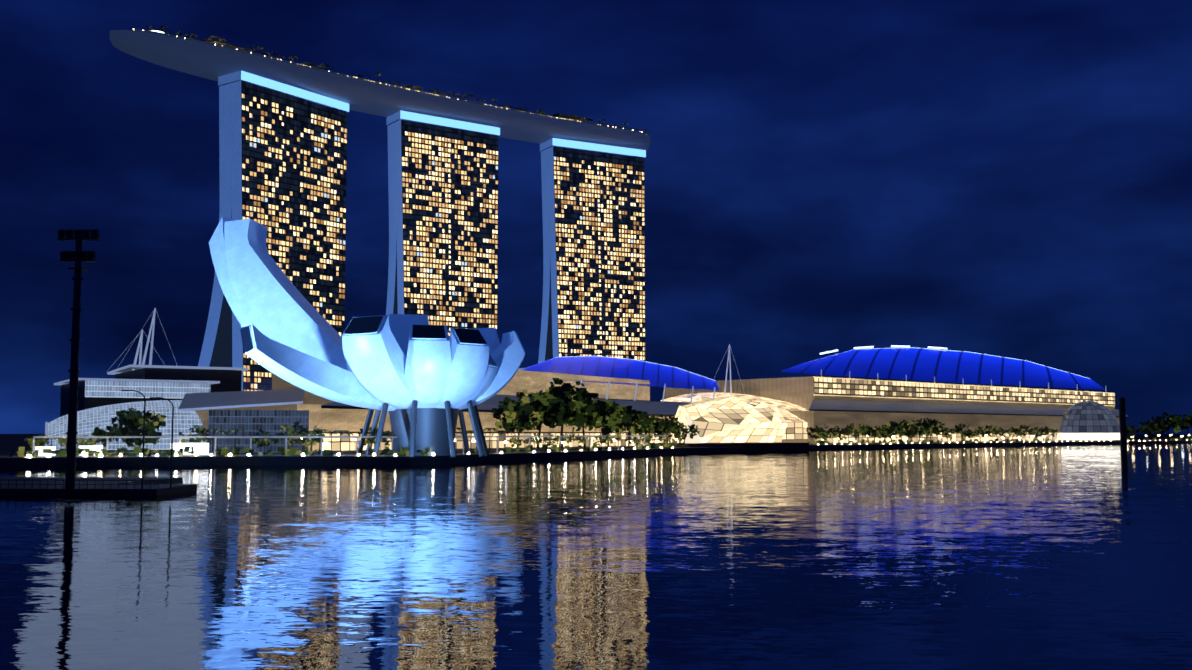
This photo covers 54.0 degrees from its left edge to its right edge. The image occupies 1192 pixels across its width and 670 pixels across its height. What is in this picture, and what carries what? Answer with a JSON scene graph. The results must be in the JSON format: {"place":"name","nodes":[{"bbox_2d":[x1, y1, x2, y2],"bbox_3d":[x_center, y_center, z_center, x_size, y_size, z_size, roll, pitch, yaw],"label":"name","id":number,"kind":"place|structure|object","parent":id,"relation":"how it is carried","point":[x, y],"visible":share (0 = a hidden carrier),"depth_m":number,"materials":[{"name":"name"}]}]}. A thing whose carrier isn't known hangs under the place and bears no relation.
{"place":"outdoors","nodes":[
{"label":"outdoors","id":0,"kind":"place"},
{"bbox_2d":[110,30,649,153],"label":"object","id":1,"kind":"structure","parent":0,"point":[208,61],"depth_m":677.56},
{"bbox_2d":[218,71,348,111],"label":"illuminated tower crown","id":2,"kind":"object","parent":1,"relation":"hanging from","point":[284,88],"visible":0.72,"depth_m":645.07,"materials":[{"name":"glowing pale blue light"}]},
{"bbox_2d":[134,28,649,135],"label":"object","id":3,"kind":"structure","parent":1,"relation":"on","point":[249,51],"depth_m":676.36,"materials":[{"name":"plant"}]},
{"bbox_2d":[133,29,639,131],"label":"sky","id":4,"kind":"structure","parent":3,"relation":"on","point":[300,64],"depth_m":640.38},
{"bbox_2d":[386,110,499,134],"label":"illuminated tower crown","id":5,"kind":"object","parent":1,"relation":"hanging from","point":[414,117],"visible":0.96,"depth_m":715.44,"materials":[{"name":"blue metal"}]},
{"bbox_2d":[540,138,645,156],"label":"illuminated tower crown","id":6,"kind":"object","parent":1,"relation":"hanging from","point":[591,146],"visible":1,"depth_m":779.19,"materials":[{"name":"blue metal"}]},
{"bbox_2d":[145,25,646,130],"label":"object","id":7,"kind":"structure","parent":0,"point":[396,83],"depth_m":694.22,"materials":[{"name":"plant"}]},
{"bbox_2d":[0,439,1190,457],"bbox_3d":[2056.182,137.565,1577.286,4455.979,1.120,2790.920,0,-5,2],"label":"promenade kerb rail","id":8,"kind":"object","parent":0,"point":[528,449],"visible":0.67,"depth_m":347.91,"materials":[{"name":"grey metal"}]},
{"bbox_2d":[0,443,1191,669],"bbox_3d":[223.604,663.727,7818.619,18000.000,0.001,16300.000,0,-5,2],"label":"water","id":9,"kind":"structure","parent":0,"point":[1068,557],"depth_m":71.80,"materials":[{"name":"blue liquid"}]},
{"bbox_2d":[0,229,196,495],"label":"jetty with lampposts","id":10,"kind":"object","parent":9,"relation":"on","point":[69,484],"visible":1,"depth_m":150.08,"materials":[{"name":"grey metal"}]},
{"bbox_2d":[0,434,1191,466],"bbox_3d":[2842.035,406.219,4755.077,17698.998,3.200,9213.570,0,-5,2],"label":"waterfront promenade","id":11,"kind":"structure","parent":0,"point":[9,443],"depth_m":324.05,"materials":[{"name":"grey concrete"}]},
{"bbox_2d":[24,408,166,454],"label":"trees","id":12,"kind":"object","parent":11,"relation":"on","point":[132,420],"visible":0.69,"depth_m":306.33,"materials":[{"name":"green plant"}]},
{"bbox_2d":[198,81,346,390],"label":"hotel tower","id":13,"kind":"structure","parent":11,"relation":"on","point":[222,345],"depth_m":640.25,"materials":[{"name":"black glass"}]},
{"bbox_2d":[242,94,346,390],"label":"lit windows","id":14,"kind":"structure","parent":13,"relation":"attached to","point":[287,198],"depth_m":651.41,"materials":[{"name":"yellow glass"}]},
{"bbox_2d":[179,422,393,454],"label":"trees","id":15,"kind":"object","parent":11,"relation":"on","point":[201,431],"visible":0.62,"depth_m":310.11,"materials":[{"name":"green plant"}]},
{"bbox_2d":[209,216,524,457],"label":"lotus-shaped museum","id":16,"kind":"structure","parent":11,"relation":"on","point":[421,380],"depth_m":301.99,"materials":[{"name":"blue"}]},
{"bbox_2d":[316,427,515,454],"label":"palm trees","id":17,"kind":"object","parent":11,"relation":"on","point":[457,428],"visible":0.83,"depth_m":332.44,"materials":[{"name":"green plant"}]},
{"bbox_2d":[386,119,497,337],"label":"hotel tower","id":18,"kind":"structure","parent":11,"relation":"on","point":[398,143],"depth_m":710.12,"materials":[{"name":"black glass"}]},
{"bbox_2d":[402,131,497,335],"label":"lit windows","id":19,"kind":"structure","parent":18,"relation":"attached to","point":[443,220],"depth_m":711.31,"materials":[{"name":"yellow glass"}]},
{"bbox_2d":[44,345,1128,452],"bbox_3d":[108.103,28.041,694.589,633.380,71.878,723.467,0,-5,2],"label":"convention center","id":20,"kind":"structure","parent":11,"relation":"on","point":[211,397],"depth_m":619.20,"materials":[{"name":"beige"}]},
{"bbox_2d":[109,308,744,394],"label":"masts","id":21,"kind":"object","parent":20,"relation":"on","point":[151,342],"visible":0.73,"depth_m":475.08,"materials":[{"name":"white metal"}]},
{"bbox_2d":[27,440,1155,456],"bbox_3d":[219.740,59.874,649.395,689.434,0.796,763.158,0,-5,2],"label":"promenade edge lights","id":22,"kind":"object","parent":11,"relation":"on","point":[196,454],"visible":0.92,"depth_m":293.82},
{"bbox_2d":[538,146,644,362],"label":"hotel tower","id":23,"kind":"structure","parent":11,"relation":"on","point":[549,347],"depth_m":772.46,"materials":[{"name":"black glass"}]},
{"bbox_2d":[554,157,644,359],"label":"lit windows","id":24,"kind":"structure","parent":23,"relation":"attached to","point":[599,238],"depth_m":773.95,"materials":[{"name":"yellow glass"}]},
{"bbox_2d":[491,378,699,452],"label":"trees","id":25,"kind":"object","parent":11,"relation":"on","point":[566,404],"visible":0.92,"depth_m":401.85,"materials":[{"name":"green plant"}]},
{"bbox_2d":[9,437,1188,456],"bbox_3d":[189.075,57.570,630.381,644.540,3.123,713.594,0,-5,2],"label":"shrubs","id":26,"kind":"object","parent":11,"relation":"on","point":[236,451],"visible":0.92,"depth_m":300.81,"materials":[{"name":"green plant"}]},
{"bbox_2d":[32,434,1189,455],"bbox_3d":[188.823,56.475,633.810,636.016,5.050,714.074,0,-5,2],"label":"promenade furniture","id":27,"kind":"object","parent":11,"relation":"on","point":[201,448],"visible":0.67,"depth_m":303.65,"materials":[{"name":"grey"}]},
{"bbox_2d":[650,397,808,451],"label":"crystal pavilion","id":28,"kind":"structure","parent":11,"relation":"on","point":[752,426],"depth_m":504.80,"materials":[{"name":"beige glass"}]},
{"bbox_2d":[806,418,1058,444],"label":"trees","id":29,"kind":"object","parent":11,"relation":"on","point":[901,428],"visible":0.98,"depth_m":666.62,"materials":[{"name":"green plant"}]},
{"bbox_2d":[1059,398,1126,447],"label":"glass dome pavilion","id":30,"kind":"structure","parent":11,"relation":"on","point":[1088,421],"depth_m":832.85,"materials":[{"name":"black glass"}]},
{"bbox_2d":[1126,412,1191,439],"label":"trees","id":31,"kind":"object","parent":11,"relation":"on","point":[1158,425],"visible":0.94,"depth_m":946.52,"materials":[{"name":"green plant"}]}
]}

